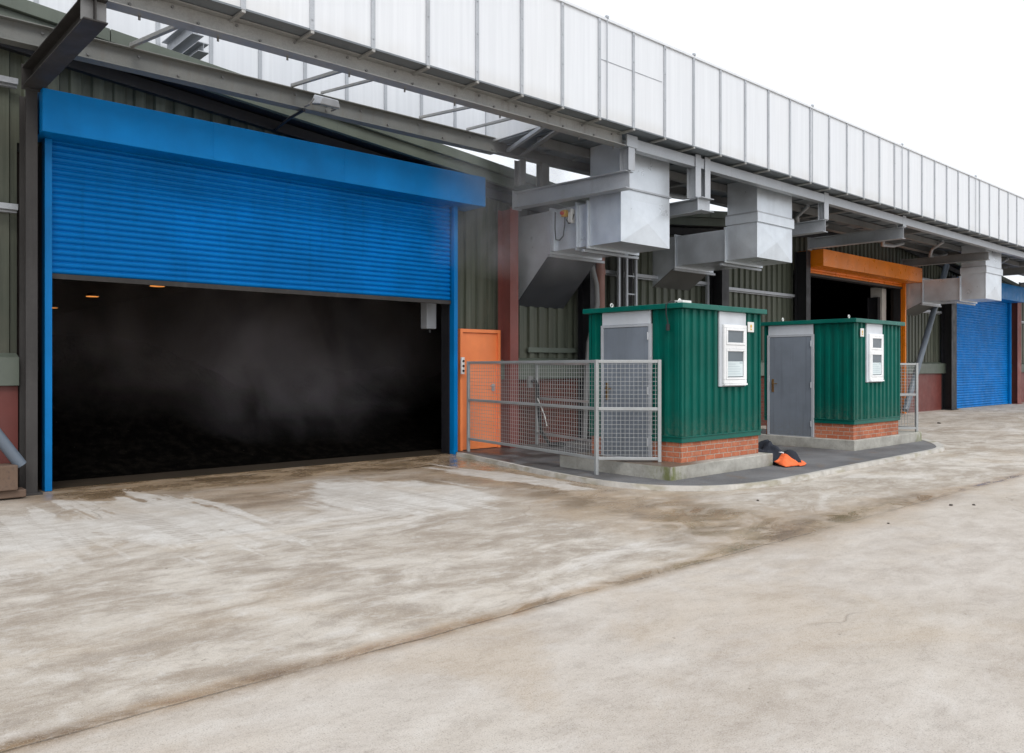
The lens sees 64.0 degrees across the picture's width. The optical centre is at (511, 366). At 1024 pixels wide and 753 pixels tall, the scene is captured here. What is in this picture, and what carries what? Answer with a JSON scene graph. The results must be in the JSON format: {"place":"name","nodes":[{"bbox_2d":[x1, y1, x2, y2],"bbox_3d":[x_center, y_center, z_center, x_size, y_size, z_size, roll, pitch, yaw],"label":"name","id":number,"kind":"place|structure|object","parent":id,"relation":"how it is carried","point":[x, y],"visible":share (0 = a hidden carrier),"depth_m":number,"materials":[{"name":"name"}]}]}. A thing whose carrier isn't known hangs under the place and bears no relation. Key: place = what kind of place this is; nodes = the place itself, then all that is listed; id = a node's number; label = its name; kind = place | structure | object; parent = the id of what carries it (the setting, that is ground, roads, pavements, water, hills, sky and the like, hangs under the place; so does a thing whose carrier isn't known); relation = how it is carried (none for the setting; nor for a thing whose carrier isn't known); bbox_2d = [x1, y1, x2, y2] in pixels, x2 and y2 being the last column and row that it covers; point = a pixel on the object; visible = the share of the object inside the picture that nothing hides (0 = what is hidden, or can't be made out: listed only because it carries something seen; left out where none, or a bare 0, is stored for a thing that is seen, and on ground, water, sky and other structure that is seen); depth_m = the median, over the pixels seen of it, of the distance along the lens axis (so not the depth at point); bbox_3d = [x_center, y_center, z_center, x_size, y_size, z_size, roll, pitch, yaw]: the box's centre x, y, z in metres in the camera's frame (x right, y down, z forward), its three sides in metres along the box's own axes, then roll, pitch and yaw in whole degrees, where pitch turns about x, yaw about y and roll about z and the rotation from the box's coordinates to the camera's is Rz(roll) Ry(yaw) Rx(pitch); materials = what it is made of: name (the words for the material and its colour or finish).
{"place":"outdoors","nodes":[
{"label":"outdoors","id":0,"kind":"place"},
{"bbox_2d":[38,449,446,489],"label":"hall floor","id":1,"kind":"structure","parent":0,"point":[125,478],"depth_m":12.76,"materials":[{"name":"grey concrete"}]},
{"bbox_2d":[52,332,440,481],"bbox_3d":[-15.178,0.430,16.947,26.200,2.327,20.000,0,0,-42],"label":"compost heap","id":2,"kind":"object","parent":1,"relation":"on","point":[122,407],"visible":0.84,"depth_m":14.71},
{"bbox_2d":[0,402,1023,752],"bbox_3d":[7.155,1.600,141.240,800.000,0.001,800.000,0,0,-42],"label":"yard","id":3,"kind":"structure","parent":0,"point":[438,604],"depth_m":5.36,"materials":[{"name":"concrete"}]},
{"bbox_2d":[0,0,1023,498],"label":"industrial building","id":4,"kind":"structure","parent":3,"relation":"on","point":[244,232],"depth_m":14.10,"materials":[{"name":"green metal"}]},
{"bbox_2d":[86,293,99,296],"bbox_3d":[-20.296,-3.650,39.615,0.640,0.500,0.640,0,0,-42],"label":"ceiling lamp","id":5,"kind":"object","parent":4,"relation":"hanging from","point":[91,295],"visible":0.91,"depth_m":39.48,"materials":[{"name":"orange metal"}]},
{"bbox_2d":[29,0,485,134],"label":"roof screen","id":6,"kind":"object","parent":4,"relation":"on","point":[253,62],"visible":0.16,"depth_m":14.21,"materials":[{"name":"white metal"}]},
{"bbox_2d":[38,88,484,491],"bbox_3d":[-3.403,-0.941,12.880,7.220,5.077,0.724,0,0,-42],"label":"roller door","id":7,"kind":"structure","parent":4,"relation":"in","point":[128,194],"depth_m":12.14,"materials":[{"name":"blue paint"}]},
{"bbox_2d":[421,303,435,332],"bbox_3d":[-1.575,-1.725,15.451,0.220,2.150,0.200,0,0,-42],"label":"electrical box","id":8,"kind":"object","parent":4,"relation":"attached to","point":[428,316],"visible":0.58,"depth_m":15.37,"materials":[{"name":"grey paint"}]},
{"bbox_2d":[461,357,464,373],"bbox_3d":[-0.902,-0.025,15.049,0.070,0.310,0.052,0,0,-42],"label":"control panel","id":9,"kind":"object","parent":4,"relation":"attached to","point":[462,365],"depth_m":15.03,"materials":[{"name":"white plastic"}]},
{"bbox_2d":[458,329,500,450],"bbox_3d":[-0.618,0.419,15.492,0.985,2.258,0.182,0,0,-42],"label":"service door","id":10,"kind":"structure","parent":4,"relation":"in","point":[473,344],"depth_m":15.47,"materials":[{"name":"orange paint"}]},
{"bbox_2d":[0,0,1023,286],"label":"support frame","id":11,"kind":"object","parent":4,"relation":"attached to","point":[68,38],"visible":0.81,"depth_m":12.08,"materials":[{"name":"metal"}]},
{"bbox_2d":[274,95,339,130],"bbox_3d":[-3.105,-3.837,12.394,0.495,0.318,1.350,0,0,-42],"label":"floodlight","id":12,"kind":"object","parent":11,"relation":"attached to","point":[325,102],"visible":1,"depth_m":11.96,"materials":[{"name":"grey paint"}]},
{"bbox_2d":[154,0,1023,268],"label":"covered gallery","id":13,"kind":"object","parent":11,"relation":"on","point":[565,57],"visible":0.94,"depth_m":14.18,"materials":[{"name":"white metal"}]},
{"bbox_2d":[582,266,599,438],"bbox_3d":[1.635,-0.305,16.895,0.390,3.616,0.230,0,0,-42],"label":"flexible hose","id":14,"kind":"object","parent":4,"relation":"attached to","point":[596,305],"visible":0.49,"depth_m":16.79,"materials":[{"name":"metal"}]},
{"bbox_2d":[518,140,671,308],"bbox_3d":[1.503,-2.603,15.796,1.670,2.759,2.815,0,0,-42],"label":"air duct","id":15,"kind":"object","parent":4,"relation":"attached to","point":[562,252],"visible":0.86,"depth_m":15.13,"materials":[{"name":"grey metal"}]},
{"bbox_2d":[617,254,637,306],"bbox_3d":[2.538,-0.980,18.089,0.640,5.040,0.080,0,0,-42],"label":"cable ladder","id":16,"kind":"object","parent":4,"relation":"attached to","point":[629,276],"visible":0.06,"depth_m":18.04,"materials":[{"name":"grey metal"}]},
{"bbox_2d":[653,182,793,290],"bbox_3d":[4.823,-2.933,18.796,1.620,2.099,2.815,0,0,-42],"label":"air duct","id":17,"kind":"object","parent":4,"relation":"attached to","point":[757,230],"visible":0.99,"depth_m":17.91,"materials":[{"name":"silver metal"}]},
{"bbox_2d":[800,249,921,413],"bbox_3d":[11.081,-0.876,25.846,6.900,4.947,0.904,0,0,-42],"label":"roller door","id":18,"kind":"structure","parent":4,"relation":"in","point":[825,263],"depth_m":25.95,"materials":[{"name":"orange paint"}]},
{"bbox_2d":[906,245,1002,315],"bbox_3d":[14.933,-2.909,27.930,1.670,2.149,2.815,0,0,-42],"label":"air duct","id":19,"kind":"object","parent":4,"relation":"attached to","point":[975,282],"visible":0.98,"depth_m":27.07,"materials":[{"name":"silver metal"}]},
{"bbox_2d":[957,277,1023,407],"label":"roller door","id":20,"kind":"structure","parent":4,"relation":"in","point":[984,330],"depth_m":33.58,"materials":[{"name":"blue paint"}]},
{"bbox_2d":[456,429,935,485],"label":"pavement","id":21,"kind":"structure","parent":0,"point":[816,459],"depth_m":13.59,"materials":[{"name":"grey asphalt"}]},
{"bbox_2d":[535,363,590,444],"bbox_3d":[1.152,0.732,15.058,0.050,1.634,3.000,0,0,-26],"label":"barrier","id":22,"kind":"object","parent":21,"relation":"on","point":[536,415],"visible":0.41,"depth_m":15.80,"materials":[{"name":"grey metal"}]},
{"bbox_2d":[527,376,565,445],"bbox_3d":[0.696,0.867,16.014,0.795,1.375,0.318,0,0,-24],"label":"water hose","id":23,"kind":"object","parent":22,"relation":"hanging from","point":[530,379],"visible":0.75,"depth_m":15.89,"materials":[{"name":"black rubber"}]},
{"bbox_2d":[467,360,660,474],"bbox_3d":[0.425,0.722,13.140,0.726,1.654,4.446,0,0,-42],"label":"barrier","id":24,"kind":"object","parent":21,"relation":"on","point":[596,408],"visible":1,"depth_m":12.44,"materials":[{"name":"metal"}]},
{"bbox_2d":[560,451,772,480],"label":"concrete plinth","id":25,"kind":"structure","parent":21,"relation":"on","point":[663,470],"depth_m":11.86,"materials":[{"name":"grey concrete"}]},
{"bbox_2d":[583,298,766,462],"bbox_3d":[2.564,0.182,12.876,2.210,2.352,1.910,0,0,-42],"label":"site cabin","id":26,"kind":"object","parent":25,"relation":"on","point":[708,356],"visible":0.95,"depth_m":12.12,"materials":[{"name":"green metal"}]},
{"bbox_2d":[603,327,647,456],"bbox_3d":[1.694,0.384,12.259,0.090,1.947,0.876,0,0,-42],"label":"door","id":27,"kind":"structure","parent":26,"relation":"in","point":[631,343],"depth_m":12.25,"materials":[{"name":"grey paint"}]},
{"bbox_2d":[665,300,690,330],"bbox_3d":[2.374,-0.738,11.712,0.433,0.435,0.158,0,0,-42],"label":"junction box","id":28,"kind":"object","parent":26,"relation":"attached to","point":[667,324],"visible":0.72,"depth_m":11.63,"materials":[{"name":"white plastic"}]},
{"bbox_2d":[722,324,747,385],"bbox_3d":[3.367,-0.180,12.357,0.605,0.910,0.054,0,0,-42],"label":"window","id":29,"kind":"structure","parent":26,"relation":"in","point":[734,336],"depth_m":12.34,"materials":[{"name":"white plastic"}]},
{"bbox_2d":[456,428,944,490],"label":"kerb","id":30,"kind":"structure","parent":21,"relation":"on","point":[816,474],"depth_m":11.69,"materials":[{"name":"concrete"}]},
{"bbox_2d":[758,439,805,466],"bbox_3d":[4.157,1.360,13.151,0.657,0.362,1.082,0,0,-42],"label":"coat","id":31,"kind":"object","parent":21,"relation":"on","point":[788,458],"visible":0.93,"depth_m":12.93,"materials":[{"name":"black fabric"}]},
{"bbox_2d":[758,431,921,450],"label":"concrete plinth","id":32,"kind":"structure","parent":21,"relation":"on","point":[902,437],"depth_m":15.90,"materials":[{"name":"grey concrete"}]},
{"bbox_2d":[761,315,904,439],"bbox_3d":[6.475,0.182,16.565,2.160,2.352,2.000,0,0,-42],"label":"site cabin","id":33,"kind":"object","parent":32,"relation":"on","point":[833,378],"visible":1,"depth_m":15.82,"materials":[{"name":"green metal"}]},
{"bbox_2d":[769,337,810,436],"bbox_3d":[5.473,0.384,16.131,0.090,1.947,0.896,0,0,-42],"label":"door","id":34,"kind":"structure","parent":33,"relation":"in","point":[790,357],"depth_m":16.13,"materials":[{"name":"grey paint"}]},
{"bbox_2d":[869,334,883,381],"bbox_3d":[7.004,-0.180,15.737,0.575,0.910,0.054,0,0,-42],"label":"window","id":35,"kind":"structure","parent":33,"relation":"in","point":[876,341],"depth_m":15.72,"materials":[{"name":"white plastic"}]},
{"bbox_2d":[898,363,917,431],"bbox_3d":[7.879,0.637,17.881,1.044,1.443,1.611,0,0,-9],"label":"barrier","id":36,"kind":"object","parent":32,"relation":"on","point":[915,394],"visible":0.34,"depth_m":17.16,"materials":[{"name":"metal"}]},
{"bbox_2d":[446,0,1023,283],"label":"sky","id":37,"kind":"structure","parent":0,"point":[943,80],"materials":[{"name":"white"}]}
]}

